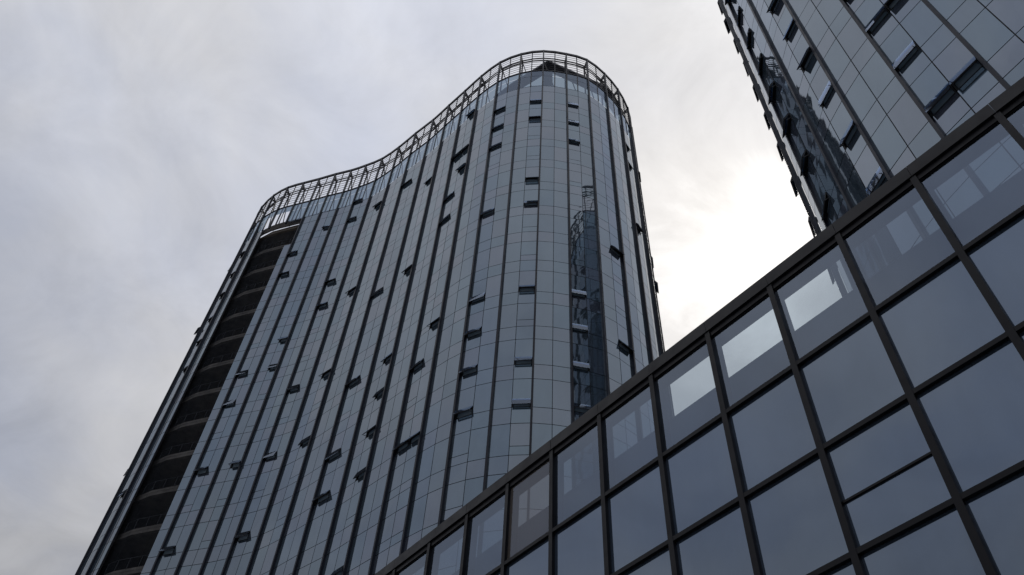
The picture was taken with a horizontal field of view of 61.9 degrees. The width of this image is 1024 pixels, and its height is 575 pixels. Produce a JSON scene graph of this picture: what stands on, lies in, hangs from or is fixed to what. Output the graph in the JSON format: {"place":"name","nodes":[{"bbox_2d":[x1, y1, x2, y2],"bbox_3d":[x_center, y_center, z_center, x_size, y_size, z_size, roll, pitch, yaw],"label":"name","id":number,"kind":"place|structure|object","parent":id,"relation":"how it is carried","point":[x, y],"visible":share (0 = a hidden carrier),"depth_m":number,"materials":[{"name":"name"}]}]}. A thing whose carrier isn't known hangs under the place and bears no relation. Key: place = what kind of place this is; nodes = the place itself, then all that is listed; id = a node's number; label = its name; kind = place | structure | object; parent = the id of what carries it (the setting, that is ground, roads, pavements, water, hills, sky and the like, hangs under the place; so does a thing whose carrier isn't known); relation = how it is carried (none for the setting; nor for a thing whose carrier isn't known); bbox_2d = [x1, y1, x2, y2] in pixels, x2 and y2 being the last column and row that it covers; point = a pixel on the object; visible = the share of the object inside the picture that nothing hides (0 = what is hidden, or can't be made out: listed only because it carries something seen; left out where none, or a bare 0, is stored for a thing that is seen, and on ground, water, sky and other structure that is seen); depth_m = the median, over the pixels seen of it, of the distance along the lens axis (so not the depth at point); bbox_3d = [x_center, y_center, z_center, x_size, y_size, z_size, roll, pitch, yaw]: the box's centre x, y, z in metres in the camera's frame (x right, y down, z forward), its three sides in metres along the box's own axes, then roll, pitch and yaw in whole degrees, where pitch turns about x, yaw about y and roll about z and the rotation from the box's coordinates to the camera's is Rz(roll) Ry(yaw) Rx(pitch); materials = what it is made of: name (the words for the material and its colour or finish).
{"place":"outdoors","nodes":[
{"label":"outdoors","id":0,"kind":"place"},
{"bbox_2d":[75,50,674,574],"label":"curved tower","id":1,"kind":"structure","parent":0,"point":[377,374],"depth_m":66.04,"materials":[{"name":"grey glass"}]},
{"bbox_2d":[118,488,127,497],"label":"open window","id":2,"kind":"structure","parent":1,"relation":"in","point":[122,494],"depth_m":69.46,"materials":[{"name":"glass"}]},
{"bbox_2d":[158,545,175,555],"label":"open window","id":3,"kind":"structure","parent":1,"relation":"in","point":[169,550],"depth_m":61.53,"materials":[{"name":"glass"}]},
{"bbox_2d":[193,466,207,474],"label":"open window","id":4,"kind":"structure","parent":1,"relation":"in","point":[202,470],"depth_m":67.33,"materials":[{"name":"glass"}]},
{"bbox_2d":[222,399,235,407],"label":"open window","id":5,"kind":"structure","parent":1,"relation":"in","point":[228,403],"depth_m":73.07,"materials":[{"name":"glass"}]},
{"bbox_2d":[229,460,240,468],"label":"open window","id":6,"kind":"structure","parent":1,"relation":"in","point":[234,464],"depth_m":66.66,"materials":[{"name":"glass"}]},
{"bbox_2d":[236,370,247,377],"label":"open window","id":7,"kind":"structure","parent":1,"relation":"in","point":[242,373],"depth_m":75.95,"materials":[{"name":"glass"}]},
{"bbox_2d":[234,531,249,541],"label":"open window","id":8,"kind":"structure","parent":1,"relation":"in","point":[242,536],"depth_m":60.09,"materials":[{"name":"glass"}]},
{"bbox_2d":[262,451,276,460],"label":"open window","id":9,"kind":"structure","parent":1,"relation":"in","point":[272,455],"depth_m":65.82,"materials":[{"name":"glass"}]},
{"bbox_2d":[267,363,277,370],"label":"open window","id":10,"kind":"structure","parent":1,"relation":"in","point":[271,367],"depth_m":75.28,"materials":[{"name":"glass"}]},
{"bbox_2d":[277,336,287,342],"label":"open window","id":11,"kind":"structure","parent":1,"relation":"in","point":[282,339],"depth_m":78.21,"materials":[{"name":"glass"}]},
{"bbox_2d":[279,271,288,276],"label":"open window","id":12,"kind":"structure","parent":1,"relation":"in","point":[283,273],"depth_m":87.63,"materials":[{"name":"glass"}]},
{"bbox_2d":[287,250,297,255],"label":"open window","id":13,"kind":"structure","parent":1,"relation":"in","point":[293,252],"depth_m":90.43,"materials":[{"name":"glass"}]},
{"bbox_2d":[287,384,299,392],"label":"open window","id":14,"kind":"structure","parent":1,"relation":"in","point":[292,388],"depth_m":71.62,"materials":[{"name":"glass"}]},
{"bbox_2d":[298,435,310,446],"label":"open window","id":15,"kind":"structure","parent":1,"relation":"in","point":[306,440],"depth_m":64.63,"materials":[{"name":"glass"}]},
{"bbox_2d":[312,490,329,504],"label":"open window","id":16,"kind":"structure","parent":1,"relation":"in","point":[325,495],"depth_m":57.03,"materials":[{"name":"glass"}]},
{"bbox_2d":[316,302,327,308],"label":"open window","id":17,"kind":"structure","parent":1,"relation":"in","point":[324,304],"depth_m":80.36,"materials":[{"name":"glass"}]},
{"bbox_2d":[319,368,330,378],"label":"open window","id":18,"kind":"structure","parent":1,"relation":"in","point":[326,373],"depth_m":70.62,"materials":[{"name":"glass"}]},
{"bbox_2d":[325,278,335,284],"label":"open window","id":19,"kind":"structure","parent":1,"relation":"in","point":[330,281],"depth_m":83.25,"materials":[{"name":"glass"}]},
{"bbox_2d":[325,448,340,462],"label":"open window","id":20,"kind":"structure","parent":1,"relation":"in","point":[336,453],"depth_m":59.90,"materials":[{"name":"glass"}]},
{"bbox_2d":[331,565,343,574],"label":"open window","id":21,"kind":"structure","parent":1,"relation":"in","point":[339,571],"depth_m":49.59,"materials":[{"name":"glass"}]},
{"bbox_2d":[346,286,355,295],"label":"open window","id":22,"kind":"structure","parent":1,"relation":"in","point":[352,290],"depth_m":79.24,"materials":[{"name":"glass"}]},
{"bbox_2d":[347,216,356,221],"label":"open window","id":23,"kind":"structure","parent":1,"relation":"in","point":[353,218],"depth_m":91.88,"materials":[{"name":"glass"}]},
{"bbox_2d":[344,375,359,387],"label":"open window","id":24,"kind":"structure","parent":1,"relation":"in","point":[356,379],"depth_m":65.70,"materials":[{"name":"glass"}]},
{"bbox_2d":[353,467,365,481],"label":"open window","id":25,"kind":"structure","parent":1,"relation":"in","point":[360,474],"depth_m":55.32,"materials":[{"name":"glass"}]},
{"bbox_2d":[362,424,375,438],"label":"open window","id":26,"kind":"structure","parent":1,"relation":"in","point":[369,432],"depth_m":58.34,"materials":[{"name":"glass"}]},
{"bbox_2d":[370,287,382,298],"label":"open window","id":27,"kind":"structure","parent":1,"relation":"in","point":[380,290],"depth_m":74.30,"materials":[{"name":"glass"}]},
{"bbox_2d":[373,201,381,208],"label":"open window","id":28,"kind":"structure","parent":1,"relation":"in","point":[378,204],"depth_m":90.76,"materials":[{"name":"glass"}]},
{"bbox_2d":[372,387,383,398],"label":"open window","id":29,"kind":"structure","parent":1,"relation":"in","point":[380,392],"depth_m":61.17,"materials":[{"name":"glass"}]},
{"bbox_2d":[381,352,391,363],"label":"open window","id":30,"kind":"structure","parent":1,"relation":"in","point":[388,357],"depth_m":64.06,"materials":[{"name":"glass"}]},
{"bbox_2d":[392,438,408,454],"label":"open window","id":31,"kind":"structure","parent":1,"relation":"in","point":[403,445],"depth_m":53.55,"materials":[{"name":"glass"}]},
{"bbox_2d":[401,264,411,274],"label":"open window","id":32,"kind":"structure","parent":1,"relation":"in","point":[408,268],"depth_m":72.80,"materials":[{"name":"glass"}]},
{"bbox_2d":[404,431,419,445],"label":"open window","id":33,"kind":"structure","parent":1,"relation":"in","point":[414,437],"depth_m":53.08,"materials":[{"name":"glass"}]},
{"bbox_2d":[408,358,423,372],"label":"open window","id":34,"kind":"structure","parent":1,"relation":"in","point":[420,363],"depth_m":59.28,"materials":[{"name":"glass"}]},
{"bbox_2d":[427,317,438,329],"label":"open window","id":35,"kind":"structure","parent":1,"relation":"in","point":[435,322],"depth_m":61.80,"materials":[{"name":"glass"}]},
{"bbox_2d":[439,214,449,224],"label":"open window","id":36,"kind":"structure","parent":1,"relation":"in","point":[443,220],"depth_m":73.63,"materials":[{"name":"glass"}]},
{"bbox_2d":[443,191,453,202],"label":"open window","id":37,"kind":"structure","parent":1,"relation":"in","point":[449,196],"depth_m":76.65,"materials":[{"name":"glass"}]},
{"bbox_2d":[451,151,461,161],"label":"open window","id":38,"kind":"structure","parent":1,"relation":"in","point":[458,154],"depth_m":82.50,"materials":[{"name":"glass"}]},
{"bbox_2d":[455,163,465,172],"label":"open window","id":39,"kind":"structure","parent":1,"relation":"in","point":[462,166],"depth_m":79.11,"materials":[{"name":"glass"}]},
{"bbox_2d":[452,406,472,419],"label":"open window","id":40,"kind":"structure","parent":1,"relation":"in","point":[467,411],"depth_m":51.43,"materials":[{"name":"glass"}]},
{"bbox_2d":[459,144,468,153],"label":"open window","id":41,"kind":"structure","parent":1,"relation":"in","point":[465,148],"depth_m":82.00,"materials":[{"name":"glass"}]},
{"bbox_2d":[459,364,477,376],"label":"open window","id":42,"kind":"structure","parent":1,"relation":"in","point":[472,369],"depth_m":54.29,"materials":[{"name":"glass"}]},
{"bbox_2d":[466,109,477,117],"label":"open window","id":43,"kind":"structure","parent":1,"relation":"in","point":[469,114],"depth_m":87.76,"materials":[{"name":"glass"}]},
{"bbox_2d":[464,327,481,338],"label":"open window","id":44,"kind":"structure","parent":1,"relation":"in","point":[476,331],"depth_m":57.17,"materials":[{"name":"glass"}]},
{"bbox_2d":[469,293,485,303],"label":"open window","id":45,"kind":"structure","parent":1,"relation":"in","point":[479,297],"depth_m":60.05,"materials":[{"name":"glass"}]},
{"bbox_2d":[480,208,494,217],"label":"open window","id":46,"kind":"structure","parent":1,"relation":"in","point":[492,210],"depth_m":68.75,"materials":[{"name":"glass"}]},
{"bbox_2d":[489,142,501,149],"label":"open window","id":47,"kind":"structure","parent":1,"relation":"in","point":[499,144],"depth_m":77.39,"materials":[{"name":"glass"}]},
{"bbox_2d":[491,123,503,130],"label":"open window","id":48,"kind":"structure","parent":1,"relation":"in","point":[501,125],"depth_m":80.31,"materials":[{"name":"glass"}]},
{"bbox_2d":[494,106,505,112],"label":"open window","id":49,"kind":"structure","parent":1,"relation":"in","point":[504,107],"depth_m":83.30,"materials":[{"name":"glass"}]},
{"bbox_2d":[512,398,530,407],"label":"open window","id":50,"kind":"structure","parent":1,"relation":"in","point":[525,402],"depth_m":50.64,"materials":[{"name":"glass"}]},
{"bbox_2d":[514,356,531,364],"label":"open window","id":51,"kind":"structure","parent":1,"relation":"in","point":[518,360],"depth_m":53.53,"materials":[{"name":"glass"}]},
{"bbox_2d":[518,285,534,291],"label":"open window","id":52,"kind":"structure","parent":1,"relation":"in","point":[523,288],"depth_m":59.41,"materials":[{"name":"glass"}]},
{"bbox_2d":[524,200,537,205],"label":"open window","id":53,"kind":"structure","parent":1,"relation":"in","point":[526,203],"depth_m":68.00,"materials":[{"name":"glass"}]},
{"bbox_2d":[525,177,538,181],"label":"open window","id":54,"kind":"structure","parent":1,"relation":"in","point":[527,179],"depth_m":71.03,"materials":[{"name":"glass"}]},
{"bbox_2d":[528,116,540,120],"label":"open window","id":55,"kind":"structure","parent":1,"relation":"in","point":[530,117],"depth_m":79.72,"materials":[{"name":"glass"}]},
{"bbox_2d":[530,99,540,102],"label":"open window","id":56,"kind":"structure","parent":1,"relation":"in","point":[531,100],"depth_m":82.46,"materials":[{"name":"glass"}]},
{"bbox_2d":[568,102,578,106],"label":"open window","id":57,"kind":"structure","parent":1,"relation":"in","point":[569,104],"depth_m":82.56,"materials":[{"name":"glass"}]},
{"bbox_2d":[568,120,579,124],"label":"open window","id":58,"kind":"structure","parent":1,"relation":"in","point":[569,121],"depth_m":79.60,"materials":[{"name":"glass"}]},
{"bbox_2d":[569,138,579,143],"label":"open window","id":59,"kind":"structure","parent":1,"relation":"in","point":[570,140],"depth_m":76.80,"materials":[{"name":"glass"}]},
{"bbox_2d":[572,289,586,297],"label":"open window","id":60,"kind":"structure","parent":1,"relation":"in","point":[577,293],"depth_m":59.41,"materials":[{"name":"glass"}]},
{"bbox_2d":[572,323,587,332],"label":"open window","id":61,"kind":"structure","parent":1,"relation":"in","point":[576,327],"depth_m":56.48,"materials":[{"name":"glass"}]},
{"bbox_2d":[573,361,589,371],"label":"open window","id":62,"kind":"structure","parent":1,"relation":"in","point":[576,365],"depth_m":53.61,"materials":[{"name":"glass"}]},
{"bbox_2d":[574,403,591,412],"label":"open window","id":63,"kind":"structure","parent":1,"relation":"in","point":[580,408],"depth_m":50.76,"materials":[{"name":"glass"}]},
{"bbox_2d":[610,245,624,257],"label":"open window","id":64,"kind":"structure","parent":1,"relation":"in","point":[613,248],"depth_m":66.19,"materials":[{"name":"glass"}]},
{"bbox_2d":[618,340,633,354],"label":"open window","id":65,"kind":"structure","parent":1,"relation":"in","point":[624,346],"depth_m":57.51,"materials":[{"name":"glass"}]},
{"bbox_2d":[636,223,643,234],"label":"open window","id":66,"kind":"structure","parent":1,"relation":"in","point":[639,229],"depth_m":73.60,"materials":[{"name":"glass"}]},
{"bbox_2d":[653,279,658,292],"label":"open window","id":67,"kind":"structure","parent":1,"relation":"in","point":[655,283],"depth_m":72.63,"materials":[{"name":"glass"}]},
{"bbox_2d":[0,0,841,574],"label":"sky","id":68,"kind":"structure","parent":0,"point":[142,142],"materials":[{"name":"grey"}]},
{"bbox_2d":[375,77,1023,574],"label":"glass podium","id":69,"kind":"object","parent":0,"point":[873,425],"visible":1,"depth_m":13.30,"materials":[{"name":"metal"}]},
{"bbox_2d":[717,0,1023,296],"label":"corner tower","id":70,"kind":"structure","parent":0,"point":[860,100],"depth_m":33.14,"materials":[{"name":"grey glass"}]},
{"bbox_2d":[724,19,730,33],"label":"open window","id":71,"kind":"structure","parent":70,"relation":"in","point":[725,22],"depth_m":61.75,"materials":[{"name":"glass"}]},
{"bbox_2d":[737,6,740,26],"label":"open window","id":72,"kind":"structure","parent":70,"relation":"in","point":[739,9],"depth_m":53.85,"materials":[{"name":"glass"}]},
{"bbox_2d":[746,28,751,48],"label":"open window","id":73,"kind":"structure","parent":70,"relation":"in","point":[749,32],"depth_m":51.10,"materials":[{"name":"glass"}]},
{"bbox_2d":[752,85,758,101],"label":"open window","id":74,"kind":"structure","parent":70,"relation":"in","point":[754,90],"depth_m":52.92,"materials":[{"name":"glass"}]},
{"bbox_2d":[758,53,763,75],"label":"open window","id":75,"kind":"structure","parent":70,"relation":"in","point":[761,57],"depth_m":48.13,"materials":[{"name":"glass"}]},
{"bbox_2d":[763,112,770,129],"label":"open window","id":76,"kind":"structure","parent":70,"relation":"in","point":[767,122],"depth_m":50.06,"materials":[{"name":"glass"}]},
{"bbox_2d":[768,81,776,104],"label":"open window","id":77,"kind":"structure","parent":70,"relation":"in","point":[772,95],"depth_m":45.26,"materials":[{"name":"glass"}]},
{"bbox_2d":[766,0,779,14],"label":"open window","id":78,"kind":"structure","parent":70,"relation":"in","point":[773,5],"depth_m":46.15,"materials":[{"name":"glass"}]},
{"bbox_2d":[776,143,783,160],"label":"open window","id":79,"kind":"structure","parent":70,"relation":"in","point":[780,153],"depth_m":47.12,"materials":[{"name":"glass"}]},
{"bbox_2d":[782,113,792,138],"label":"open window","id":80,"kind":"structure","parent":70,"relation":"in","point":[787,123],"depth_m":42.35,"materials":[{"name":"glass"}]},
{"bbox_2d":[783,18,795,41],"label":"open window","id":81,"kind":"structure","parent":70,"relation":"in","point":[792,24],"depth_m":43.08,"materials":[{"name":"glass"}]},
{"bbox_2d":[790,176,798,196],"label":"open window","id":82,"kind":"structure","parent":70,"relation":"in","point":[791,181],"depth_m":44.27,"materials":[{"name":"glass"}]},
{"bbox_2d":[800,149,809,176],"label":"open window","id":83,"kind":"structure","parent":70,"relation":"in","point":[805,159],"depth_m":39.46,"materials":[{"name":"glass"}]},
{"bbox_2d":[797,47,812,71],"bbox_3d":[13.836,-10.719,40.091,0.660,0.717,1.086,13,-52,-7],"label":"open window","id":84,"kind":"structure","parent":70,"relation":"in","point":[808,54],"depth_m":40.24,"materials":[{"name":"glass"}]},
{"bbox_2d":[808,217,815,236],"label":"open window","id":85,"kind":"structure","parent":70,"relation":"in","point":[811,227],"depth_m":41.22,"materials":[{"name":"glass"}]},
{"bbox_2d":[821,192,830,221],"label":"open window","id":86,"kind":"structure","parent":70,"relation":"in","point":[827,200],"depth_m":36.54,"materials":[{"name":"glass"}]},
{"bbox_2d":[818,81,833,107],"bbox_3d":[13.736,-8.423,37.181,0.540,0.704,1.086,13,-52,-7],"label":"open window","id":87,"kind":"structure","parent":70,"relation":"in","point":[829,88],"depth_m":37.18,"materials":[{"name":"glass"}]},
{"bbox_2d":[827,267,834,283],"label":"open window","id":88,"kind":"structure","parent":70,"relation":"in","point":[829,270],"depth_m":38.44,"materials":[{"name":"glass"}]},
{"bbox_2d":[839,120,857,149],"bbox_3d":[13.565,-6.148,34.269,0.567,0.711,1.086,13,-52,-7],"label":"open window","id":89,"kind":"structure","parent":70,"relation":"in","point":[851,130],"depth_m":34.31,"materials":[{"name":"glass"}]},
{"bbox_2d":[866,167,885,195],"bbox_3d":[13.420,-3.863,31.356,0.540,0.704,1.086,13,-52,-7],"label":"open window","id":90,"kind":"structure","parent":70,"relation":"in","point":[879,176],"depth_m":31.31,"materials":[{"name":"glass"}]},
{"bbox_2d":[865,6,889,34],"bbox_3d":[15.031,-10.972,35.117,0.540,0.707,1.081,25,-55,-15],"label":"open window","id":91,"kind":"structure","parent":70,"relation":"in","point":[883,12],"depth_m":35.07,"materials":[{"name":"glass"}]},
{"bbox_2d":[882,0,899,10],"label":"open window","id":92,"kind":"structure","parent":70,"relation":"in","point":[890,4],"depth_m":34.77,"materials":[{"name":"glass"}]},
{"bbox_2d":[892,41,920,71],"bbox_3d":[14.874,-8.693,32.204,0.540,0.706,1.081,25,-55,-15],"label":"open window","id":93,"kind":"structure","parent":70,"relation":"in","point":[912,48],"depth_m":32.15,"materials":[{"name":"glass"}]},
{"bbox_2d":[924,83,957,116],"bbox_3d":[14.703,-6.421,29.289,0.570,0.711,1.081,25,-55,-15],"label":"open window","id":94,"kind":"structure","parent":70,"relation":"in","point":[948,91],"depth_m":29.25,"materials":[{"name":"glass"}]},
{"bbox_2d":[949,57,982,90],"bbox_3d":[15.237,-7.182,28.667,0.623,0.715,1.081,27,-55,-17],"label":"open window","id":95,"kind":"structure","parent":70,"relation":"in","point":[973,66],"depth_m":28.69,"materials":[{"name":"glass"}]}
]}

